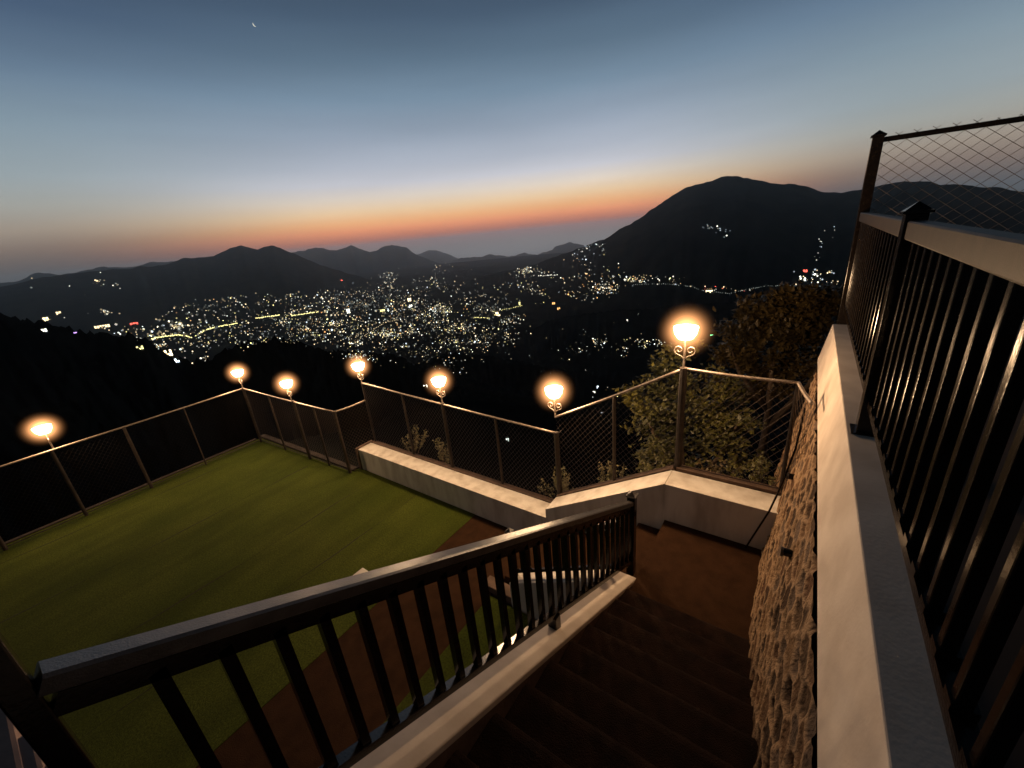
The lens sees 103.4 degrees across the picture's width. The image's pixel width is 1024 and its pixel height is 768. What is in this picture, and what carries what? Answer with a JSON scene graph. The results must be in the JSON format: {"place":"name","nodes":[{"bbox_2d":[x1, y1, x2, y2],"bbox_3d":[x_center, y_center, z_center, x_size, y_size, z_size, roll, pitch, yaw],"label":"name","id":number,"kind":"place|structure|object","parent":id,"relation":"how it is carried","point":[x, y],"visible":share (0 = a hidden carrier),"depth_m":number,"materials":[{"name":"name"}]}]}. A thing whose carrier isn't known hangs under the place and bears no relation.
{"place":"outdoors","nodes":[
{"label":"outdoors","id":0,"kind":"place"},
{"bbox_2d":[0,439,474,767],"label":"artificial turf","id":1,"kind":"structure","parent":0,"point":[135,585],"depth_m":6.24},
{"bbox_2d":[0,438,256,546],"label":"kerb","id":2,"kind":"structure","parent":1,"relation":"on","point":[96,505],"depth_m":8.31,"materials":[{"name":"concrete"}]},
{"bbox_2d":[0,387,261,550],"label":"chain link fence","id":3,"kind":"object","parent":1,"relation":"on","point":[4,546],"visible":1,"depth_m":8.08,"materials":[{"name":"metal"}]},
{"bbox_2d":[45,433,53,448],"bbox_3d":[-8.349,0.820,7.203,0.704,0.752,0.704,9,25,34],"label":"fence lamp","id":4,"kind":"object","parent":3,"relation":"on","point":[50,443],"visible":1,"depth_m":7.26,"materials":[{"name":"metal"}]},
{"bbox_2d":[0,451,412,737],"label":"turf seams","id":5,"kind":"object","parent":1,"relation":"on","point":[203,586],"visible":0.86,"depth_m":6.29,"materials":[{"name":"green plant"}]},
{"bbox_2d":[243,388,351,472],"bbox_3d":[-4.900,0.968,9.049,3.538,1.462,0.068,7,24,31],"label":"chain link fence","id":6,"kind":"object","parent":1,"relation":"on","point":[301,427],"visible":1,"depth_m":8.81,"materials":[{"name":"metal"}]},
{"bbox_2d":[261,434,358,470],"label":"kerb","id":7,"kind":"structure","parent":1,"relation":"on","point":[343,465],"depth_m":9.37,"materials":[{"name":"concrete"}]},
{"bbox_2d":[336,400,374,469],"bbox_3d":[-3.181,1.059,8.323,0.629,1.406,0.034,-20,25,-34],"label":"chain link fence","id":8,"kind":"object","parent":1,"relation":"on","point":[353,423],"visible":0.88,"depth_m":8.23,"materials":[{"name":"metal"}]},
{"bbox_2d":[355,440,372,469],"bbox_3d":[-3.057,1.773,8.671,0.058,1.090,0.410,9,25,34],"label":"wall end post","id":9,"kind":"object","parent":1,"relation":"on","point":[358,455],"depth_m":8.43,"materials":[{"name":"brown concrete"}]},
{"bbox_2d":[196,515,519,767],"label":"brown path","id":10,"kind":"structure","parent":0,"point":[240,747],"depth_m":4.35,"materials":[{"name":"soil"}]},
{"bbox_2d":[487,575,511,606],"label":"kerb","id":11,"kind":"structure","parent":10,"relation":"on","point":[491,584],"depth_m":5.22,"materials":[{"name":"brown concrete"}]},
{"bbox_2d":[354,568,367,574],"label":"stone block","id":12,"kind":"structure","parent":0,"point":[362,570],"depth_m":5.67,"materials":[{"name":"white paint"}]},
{"bbox_2d":[358,443,549,530],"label":"parapet wall","id":13,"kind":"structure","parent":0,"point":[509,508],"depth_m":6.92,"materials":[{"name":"white paint"}]},
{"bbox_2d":[371,441,782,502],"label":"base beam","id":14,"kind":"structure","parent":13,"relation":"on","point":[744,484],"depth_m":5.36,"materials":[{"name":"white concrete"}]},
{"bbox_2d":[361,382,561,499],"bbox_3d":[-1.134,0.936,7.147,4.497,1.467,0.076,9,25,34],"label":"chain link fence","id":15,"kind":"object","parent":14,"relation":"on","point":[556,446],"visible":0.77,"depth_m":6.87,"materials":[{"name":"metal"}]},
{"bbox_2d":[357,370,363,382],"bbox_3d":[-3.050,-0.330,8.033,0.640,0.700,0.640,9,25,34],"label":"fence lamp","id":16,"kind":"object","parent":15,"relation":"on","point":[360,376],"visible":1,"depth_m":8.11,"materials":[{"name":"metal"}]},
{"bbox_2d":[436,386,445,402],"bbox_3d":[-1.222,0.001,6.798,0.640,0.750,0.640,9,25,34],"label":"fence lamp","id":17,"kind":"object","parent":15,"relation":"on","point":[441,397],"visible":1,"depth_m":6.86,"materials":[{"name":"metal"}]},
{"bbox_2d":[555,367,686,492],"bbox_3d":[1.301,0.735,5.218,1.686,2.178,0.080,9,25,34],"label":"chain link fence","id":18,"kind":"object","parent":14,"relation":"on","point":[681,399],"visible":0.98,"depth_m":4.92,"materials":[{"name":"metal"}]},
{"bbox_2d":[548,397,561,417],"bbox_3d":[0.571,0.125,5.500,0.672,0.736,0.672,9,25,34],"label":"fence lamp","id":19,"kind":"object","parent":18,"relation":"on","point":[555,410],"visible":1,"depth_m":5.57,"materials":[{"name":"metal"}]},
{"bbox_2d":[674,339,695,367],"bbox_3d":[1.830,-0.517,4.264,0.672,0.766,0.672,9,25,34],"label":"fence lamp","id":20,"kind":"object","parent":18,"relation":"on","point":[683,357],"visible":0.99,"depth_m":4.33,"materials":[{"name":"metal"}]},
{"bbox_2d":[681,367,799,489],"bbox_3d":[2.348,0.485,4.316,1.050,1.287,0.040,9,25,34],"label":"chain link fence","id":21,"kind":"object","parent":14,"relation":"on","point":[791,422],"visible":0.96,"depth_m":4.18,"materials":[{"name":"metal"}]},
{"bbox_2d":[781,381,814,491],"bbox_3d":[2.703,0.612,3.859,0.034,1.220,0.392,1,21,18],"label":"chain link fence","id":22,"kind":"object","parent":14,"relation":"on","point":[806,395],"visible":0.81,"depth_m":3.74,"materials":[{"name":"metal"}]},
{"bbox_2d":[383,595,535,723],"bbox_3d":[-2.302,4.618,1.365,1.500,0.500,9.360,9,25,34],"label":"turf strip","id":23,"kind":"object","parent":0,"point":[427,683],"visible":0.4,"depth_m":4.59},
{"bbox_2d":[509,569,610,619],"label":"stringer wall","id":24,"kind":"structure","parent":23,"relation":"on","point":[522,593],"depth_m":4.67,"materials":[{"name":"white paint"}]},
{"bbox_2d":[505,520,615,572],"bbox_3d":[0.503,1.843,4.398,1.377,1.383,0.087,9,25,34],"label":"stair railing","id":25,"kind":"object","parent":24,"relation":"on","point":[510,530],"visible":0.3,"depth_m":4.41,"materials":[{"name":"paint"}]},
{"bbox_2d":[350,572,635,767],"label":"stringer wall","id":26,"kind":"structure","parent":0,"point":[440,733],"depth_m":2.01,"materials":[{"name":"white concrete"}]},
{"bbox_2d":[0,709,46,767],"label":"plastered pier","id":27,"kind":"structure","parent":26,"relation":"on","point":[17,750],"depth_m":0.93,"materials":[{"name":"white paint"}]},
{"bbox_2d":[0,491,638,767],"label":"stair railing","id":28,"kind":"object","parent":26,"relation":"on","point":[158,659],"visible":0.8,"depth_m":1.30,"materials":[{"name":"metal"}]},
{"bbox_2d":[0,176,1023,541],"bbox_3d":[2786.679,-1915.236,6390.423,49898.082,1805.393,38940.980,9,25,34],"label":"hills","id":29,"kind":"structure","parent":0,"point":[62,384],"depth_m":1557.30,"materials":[{"name":"black plant"}]},
{"bbox_2d":[41,315,51,320],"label":"lit building","id":30,"kind":"structure","parent":29,"relation":"on","point":[46,318],"depth_m":3337.66,"materials":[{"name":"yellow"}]},
{"bbox_2d":[94,323,109,327],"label":"lit building","id":31,"kind":"structure","parent":29,"relation":"on","point":[102,325],"depth_m":3215.50,"materials":[{"name":"yellow"}]},
{"bbox_2d":[135,345,143,350],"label":"lit building","id":32,"kind":"structure","parent":29,"relation":"on","point":[140,347],"depth_m":295.17,"materials":[{"name":"yellow"}]},
{"bbox_2d":[162,347,173,357],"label":"lit building","id":33,"kind":"structure","parent":29,"relation":"on","point":[167,351],"depth_m":321.27,"materials":[{"name":"grey"}]},
{"bbox_2d":[151,334,191,338],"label":"lit avenue","id":34,"kind":"object","parent":29,"relation":"on","point":[168,335],"visible":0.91,"depth_m":2891.34,"materials":[{"name":"yellow"}]},
{"bbox_2d":[173,357,179,363],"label":"lit building","id":35,"kind":"structure","parent":29,"relation":"on","point":[177,360],"depth_m":319.68,"materials":[{"name":"grey"}]},
{"bbox_2d":[30,224,838,396],"bbox_3d":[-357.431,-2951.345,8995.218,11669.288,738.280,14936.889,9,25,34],"label":"city lights","id":36,"kind":"object","parent":29,"relation":"on","point":[186,313],"visible":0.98,"depth_m":2740.20,"materials":[{"name":"yellow"}]},
{"bbox_2d":[505,523,659,584],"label":"staircase","id":37,"kind":"structure","parent":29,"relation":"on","point":[646,535],"depth_m":4.73,"materials":[{"name":"brown wood"}]},
{"bbox_2d":[0,0,1023,282],"label":"sky","id":38,"kind":"structure","parent":0,"point":[133,133],"materials":[{"name":"blue"}]},
{"bbox_2d":[545,470,671,535],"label":"parapet wall","id":39,"kind":"structure","parent":0,"point":[650,489],"depth_m":5.02,"materials":[{"name":"white paint"}]},
{"bbox_2d":[663,470,780,549],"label":"parapet wall","id":40,"kind":"structure","parent":0,"point":[731,512],"depth_m":4.32,"materials":[{"name":"white paint"}]},
{"bbox_2d":[813,525,816,580],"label":"planted slope","id":41,"kind":"structure","parent":0,"point":[815,545],"depth_m":4.26,"materials":[{"name":"plant"}]},
{"bbox_2d":[400,424,429,452],"bbox_3d":[-2.053,1.197,8.634,0.601,0.660,0.480,-9,21,-10],"label":"shrub","id":42,"kind":"object","parent":41,"relation":"on","point":[415,443],"visible":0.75,"depth_m":8.65,"materials":[{"name":"green plant"}]},
{"bbox_2d":[433,437,449,463],"bbox_3d":[-1.407,1.336,8.139,0.342,0.627,0.526,-7,20,-4],"label":"shrub","id":43,"kind":"object","parent":41,"relation":"on","point":[441,456],"visible":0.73,"depth_m":8.10,"materials":[{"name":"green plant"}]},
{"bbox_2d":[537,467,572,497],"bbox_3d":[0.834,1.596,6.408,0.817,0.640,0.549,9,25,34],"label":"shrub","id":44,"kind":"object","parent":41,"relation":"on","point":[565,484],"visible":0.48,"depth_m":6.45,"materials":[{"name":"green plant"}]},
{"bbox_2d":[597,460,628,481],"bbox_3d":[1.506,1.487,5.970,0.493,0.826,0.633,-2,21,10],"label":"shrub","id":45,"kind":"object","parent":41,"relation":"on","point":[609,471],"visible":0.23,"depth_m":5.98,"materials":[{"name":"green plant"}]},
{"bbox_2d":[639,453,670,470],"bbox_3d":[1.996,1.234,5.585,0.543,0.579,0.404,-5,20,1],"label":"shrub","id":46,"kind":"object","parent":41,"relation":"on","point":[663,464],"visible":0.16,"depth_m":5.58,"materials":[{"name":"green plant"}]},
{"bbox_2d":[606,334,775,483],"bbox_3d":[2.682,1.658,6.503,2.402,5.132,1.281,4,22,24],"label":"broadleaf tree","id":47,"kind":"object","parent":41,"relation":"on","point":[662,368],"visible":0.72,"depth_m":5.85,"materials":[{"name":"green plant"}]},
{"bbox_2d":[695,458,740,475],"bbox_3d":[2.666,1.237,5.361,0.596,0.509,0.506,9,25,34],"label":"shrub","id":48,"kind":"object","parent":41,"relation":"on","point":[716,470],"visible":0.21,"depth_m":5.34,"materials":[{"name":"green plant"}]},
{"bbox_2d":[720,451,779,485],"bbox_3d":[3.047,1.122,4.948,0.674,0.741,0.742,-8,20,-8],"label":"shrub","id":49,"kind":"object","parent":41,"relation":"on","point":[756,475],"visible":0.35,"depth_m":4.91,"materials":[{"name":"green plant"}]},
{"bbox_2d":[702,280,843,482],"bbox_3d":[5.034,1.107,8.219,2.401,6.357,1.409,1,21,16],"label":"broadleaf tree","id":50,"kind":"object","parent":41,"relation":"on","point":[793,333],"visible":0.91,"depth_m":7.32,"materials":[{"name":"green plant"}]},
{"bbox_2d":[748,372,817,767],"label":"stone wall","id":51,"kind":"structure","parent":41,"relation":"on","point":[783,628],"depth_m":2.40,"materials":[{"name":"brown stone"}]},
{"bbox_2d":[745,407,805,547],"bbox_3d":[2.588,0.982,3.902,0.470,1.508,0.168,-10,21,-11],"label":"hanging cable","id":52,"kind":"object","parent":51,"relation":"hanging from","point":[780,487],"visible":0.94,"depth_m":3.78,"materials":[{"name":"black rubber"}]},
{"bbox_2d":[780,546,792,557],"bbox_3d":[1.934,1.183,2.824,0.098,0.068,0.068,9,25,34],"label":"drain pipe","id":53,"kind":"object","parent":51,"relation":"attached to","point":[786,552],"visible":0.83,"depth_m":2.82,"materials":[{"name":"black paint"}]},
{"bbox_2d":[786,473,794,479],"bbox_3d":[2.596,0.861,3.737,0.098,0.068,0.068,9,25,34],"label":"drain pipe","id":54,"kind":"object","parent":51,"relation":"attached to","point":[790,476],"visible":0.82,"depth_m":3.73,"materials":[{"name":"black paint"}]},
{"bbox_2d":[817,324,954,767],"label":"wall coping","id":55,"kind":"object","parent":51,"relation":"on","point":[878,705],"depth_m":1.51,"materials":[{"name":"beige paint"}]},
{"bbox_2d":[843,201,1023,767],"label":"terrace railing","id":56,"kind":"object","parent":55,"relation":"on","point":[933,312],"visible":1,"depth_m":1.17,"materials":[{"name":"black metal"}]},
{"bbox_2d":[811,324,1023,767],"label":"terrace floor","id":57,"kind":"structure","parent":0,"point":[1003,665],"depth_m":1.44,"materials":[{"name":"wood"}]},
{"bbox_2d":[443,520,816,767],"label":"staircase","id":58,"kind":"structure","parent":57,"relation":"attached to","point":[651,668],"depth_m":2.48,"materials":[{"name":"concrete"},{"name":"brown concrete"}]},
{"bbox_2d":[836,114,1023,324],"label":"terrace fence","id":59,"kind":"object","parent":57,"relation":"on","point":[879,139],"visible":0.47,"depth_m":4.10,"materials":[{"name":"black metal"}]}
]}

